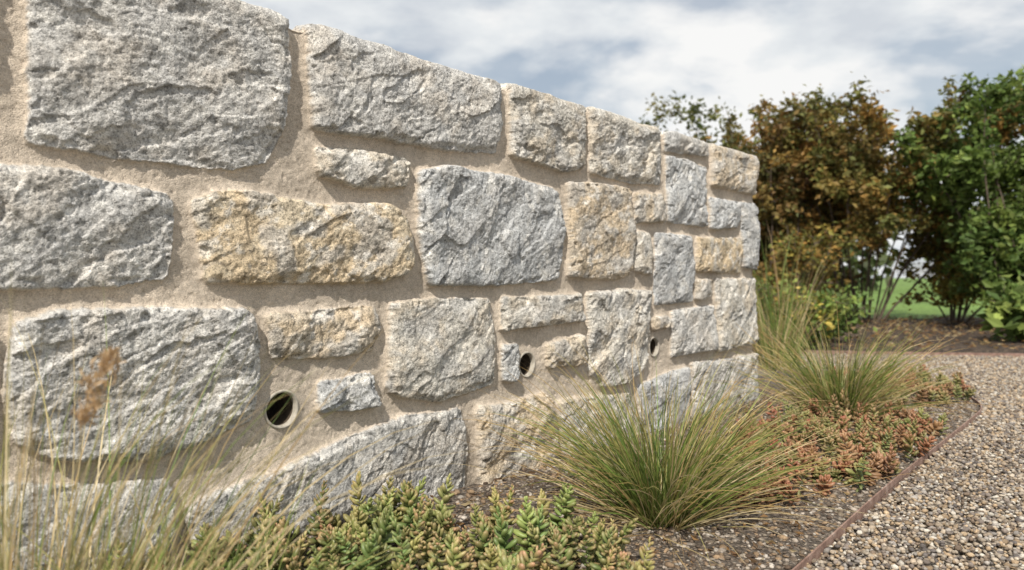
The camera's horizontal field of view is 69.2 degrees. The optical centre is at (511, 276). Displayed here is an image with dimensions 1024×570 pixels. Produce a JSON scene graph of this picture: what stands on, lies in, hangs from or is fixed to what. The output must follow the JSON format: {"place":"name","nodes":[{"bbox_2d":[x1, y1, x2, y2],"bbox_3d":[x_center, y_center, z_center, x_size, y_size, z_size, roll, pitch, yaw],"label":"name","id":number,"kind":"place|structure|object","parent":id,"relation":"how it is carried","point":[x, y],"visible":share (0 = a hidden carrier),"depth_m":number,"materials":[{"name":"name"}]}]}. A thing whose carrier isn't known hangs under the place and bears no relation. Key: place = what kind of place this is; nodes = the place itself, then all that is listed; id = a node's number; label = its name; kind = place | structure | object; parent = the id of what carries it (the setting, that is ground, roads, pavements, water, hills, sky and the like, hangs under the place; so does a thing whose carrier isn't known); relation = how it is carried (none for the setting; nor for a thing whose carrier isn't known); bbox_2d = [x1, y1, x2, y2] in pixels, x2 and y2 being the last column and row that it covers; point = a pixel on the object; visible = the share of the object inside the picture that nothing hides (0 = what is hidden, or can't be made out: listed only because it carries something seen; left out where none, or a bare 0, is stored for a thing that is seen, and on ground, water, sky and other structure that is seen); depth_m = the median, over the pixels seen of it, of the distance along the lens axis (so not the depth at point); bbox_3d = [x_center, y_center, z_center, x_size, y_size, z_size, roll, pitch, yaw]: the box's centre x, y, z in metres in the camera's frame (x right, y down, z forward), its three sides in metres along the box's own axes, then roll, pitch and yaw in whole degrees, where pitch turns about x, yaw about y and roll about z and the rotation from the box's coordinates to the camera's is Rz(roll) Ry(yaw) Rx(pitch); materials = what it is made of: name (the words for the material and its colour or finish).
{"place":"outdoors","nodes":[
{"label":"outdoors","id":0,"kind":"place"},
{"bbox_2d":[241,0,1023,277],"label":"sky","id":1,"kind":"structure","parent":0,"point":[608,55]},
{"bbox_2d":[757,353,1023,569],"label":"gravel path","id":2,"kind":"structure","parent":0,"point":[947,540],"depth_m":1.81,"materials":[{"name":"grey gravel"}]},
{"bbox_2d":[0,0,760,569],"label":"stone wall","id":3,"kind":"structure","parent":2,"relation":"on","point":[318,200],"depth_m":1.70,"materials":[{"name":"stone"}]},
{"bbox_2d":[224,368,978,569],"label":"planting bed","id":4,"kind":"object","parent":2,"relation":"on","point":[737,544],"visible":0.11,"depth_m":1.81,"materials":[{"name":"gravel"}]},
{"bbox_2d":[0,257,471,569],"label":"feather grass","id":5,"kind":"object","parent":4,"relation":"on","point":[109,355],"depth_m":0.96,"materials":[{"name":"beige plant"}]},
{"bbox_2d":[97,470,654,569],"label":"stonecrop sedum","id":6,"kind":"object","parent":4,"relation":"on","point":[434,535],"visible":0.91,"depth_m":1.43,"materials":[{"name":"green plant"}]},
{"bbox_2d":[434,329,922,569],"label":"ornamental grass","id":7,"kind":"object","parent":4,"relation":"on","point":[688,493],"depth_m":1.72,"materials":[{"name":"green plant"}]},
{"bbox_2d":[705,388,948,510],"bbox_3d":[1.034,0.521,2.519,0.643,0.173,1.598,0,0,44],"label":"red stonecrop sedum","id":8,"kind":"object","parent":4,"relation":"on","point":[905,437],"visible":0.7,"depth_m":2.38,"materials":[{"name":"plant"}]},
{"bbox_2d":[704,294,1010,424],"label":"ornamental grass","id":9,"kind":"object","parent":4,"relation":"on","point":[866,387],"depth_m":2.99,"materials":[{"name":"green plant"}]},
{"bbox_2d":[822,363,975,406],"bbox_3d":[1.909,0.522,3.717,0.683,0.158,0.924,0,0,21],"label":"red stonecrop sedum","id":10,"kind":"object","parent":4,"relation":"on","point":[944,395],"visible":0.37,"depth_m":3.51,"materials":[{"name":"plant"}]},
{"bbox_2d":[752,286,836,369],"bbox_3d":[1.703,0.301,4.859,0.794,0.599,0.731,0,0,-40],"label":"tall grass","id":11,"kind":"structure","parent":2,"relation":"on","point":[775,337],"depth_m":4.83,"materials":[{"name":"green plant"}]},
{"bbox_2d":[752,226,848,360],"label":"tall grass","id":12,"kind":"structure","parent":2,"relation":"on","point":[782,285],"depth_m":5.26,"materials":[{"name":"green plant"}]},
{"bbox_2d":[792,392,981,569],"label":"metal edging","id":13,"kind":"object","parent":2,"relation":"on","point":[838,533],"visible":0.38,"depth_m":1.98,"materials":[{"name":"metal"}]},
{"bbox_2d":[808,278,989,318],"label":"lawn","id":14,"kind":"structure","parent":0,"point":[921,309],"depth_m":16.73,"materials":[{"name":"green plant"}]},
{"bbox_2d":[639,90,804,257],"bbox_3d":[4.372,-1.454,14.393,4.441,4.184,4.098,0,0,0],"label":"evergreen tree","id":15,"kind":"object","parent":14,"relation":"on","point":[694,110],"visible":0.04,"depth_m":13.87,"materials":[{"name":"green plant"}]},
{"bbox_2d":[762,206,1014,290],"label":"background hedge","id":16,"kind":"object","parent":14,"relation":"on","point":[880,264],"depth_m":33.21,"materials":[{"name":"green plant"}]},
{"label":"ground","id":17,"kind":"structure","parent":0,"visible":0},
{"bbox_2d":[752,350,1023,356],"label":"metal edging","id":18,"kind":"object","parent":17,"relation":"on","point":[968,354],"visible":0.1,"depth_m":5.70,"materials":[{"name":"metal"}]},
{"bbox_2d":[753,317,1023,352],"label":"mulch bed","id":19,"kind":"object","parent":17,"relation":"on","point":[977,348],"visible":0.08,"depth_m":6.95,"materials":[{"name":"brown soil"}]},
{"bbox_2d":[246,315,1023,569],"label":"leaf litter","id":20,"kind":"object","parent":19,"relation":"on","point":[906,331],"visible":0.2,"depth_m":6.03,"materials":[{"name":"brown plant"}]},
{"bbox_2d":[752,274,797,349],"bbox_3d":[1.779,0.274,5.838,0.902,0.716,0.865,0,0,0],"label":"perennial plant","id":21,"kind":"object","parent":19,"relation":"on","point":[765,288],"visible":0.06,"depth_m":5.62,"materials":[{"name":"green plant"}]},
{"bbox_2d":[694,91,879,293],"bbox_3d":[3.686,-0.972,10.609,2.857,3.220,2.764,0,0,0],"label":"autumn shrub","id":22,"kind":"object","parent":19,"relation":"on","point":[791,208],"visible":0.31,"depth_m":9.76,"materials":[{"name":"brown plant"}]},
{"bbox_2d":[764,216,850,302],"bbox_3d":[3.593,-0.072,9.021,0.990,1.421,1.397,0,0,25],"label":"yellow leaved bush","id":23,"kind":"object","parent":19,"relation":"on","point":[795,248],"visible":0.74,"depth_m":8.82,"materials":[{"name":"green plant"}]},
{"bbox_2d":[756,276,859,348],"bbox_3d":[2.268,0.310,6.094,1.063,0.646,0.830,0,0,0],"label":"perennial plant","id":24,"kind":"object","parent":19,"relation":"on","point":[829,308],"visible":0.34,"depth_m":5.93,"materials":[{"name":"green plant"}]},
{"bbox_2d":[800,284,876,341],"bbox_3d":[2.825,0.346,6.694,0.758,0.573,0.916,0,0,0],"label":"perennial plant","id":25,"kind":"object","parent":19,"relation":"on","point":[853,315],"visible":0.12,"depth_m":6.49,"materials":[{"name":"green plant"}]},
{"bbox_2d":[721,71,1023,322],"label":"autumn shrub","id":26,"kind":"object","parent":19,"relation":"on","point":[865,188],"visible":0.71,"depth_m":9.03,"materials":[{"name":"brown plant"}]},
{"bbox_2d":[882,63,1023,329],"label":"green shrub","id":27,"kind":"object","parent":19,"relation":"on","point":[989,246],"visible":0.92,"depth_m":8.11,"materials":[{"name":"green plant"}]},
{"bbox_2d":[888,236,1018,323],"bbox_3d":[5.872,0.004,9.617,1.484,1.272,1.232,0,0,0],"label":"yellow leaved bush","id":28,"kind":"object","parent":19,"relation":"on","point":[956,300],"visible":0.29,"depth_m":9.56,"materials":[{"name":"green plant"}]},
{"bbox_2d":[972,274,1023,341],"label":"hydrangea bush","id":29,"kind":"object","parent":19,"relation":"on","point":[1006,312],"visible":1,"depth_m":6.61,"materials":[{"name":"green plant"}]},
{"bbox_2d":[972,109,1023,209],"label":"green shrub","id":30,"kind":"object","parent":19,"relation":"on","point":[992,188],"visible":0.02,"depth_m":9.65,"materials":[{"name":"green plant"}]},
{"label":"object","id":31,"kind":"object","parent":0,"visible":0},
{"bbox_2d":[263,390,298,428],"bbox_3d":[-0.571,0.292,1.689,0.174,0.087,0.087,0,0,41],"label":"drain pipe","id":32,"kind":"object","parent":31,"relation":"attached to","point":[284,417],"visible":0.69,"depth_m":1.67,"materials":[{"name":"plastic"}]},
{"bbox_2d":[519,351,534,377],"bbox_3d":[-0.018,0.269,2.327,0.174,0.081,0.081,0,0,41],"label":"drain pipe","id":33,"kind":"object","parent":31,"relation":"attached to","point":[525,358],"visible":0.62,"depth_m":2.30,"materials":[{"name":"plastic"}]},
{"bbox_2d":[648,337,659,356],"bbox_3d":[0.481,0.269,2.904,0.174,0.079,0.079,0,0,41],"label":"drain pipe","id":34,"kind":"object","parent":31,"relation":"attached to","point":[654,345],"visible":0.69,"depth_m":2.87,"materials":[{"name":"plastic"}]}
]}

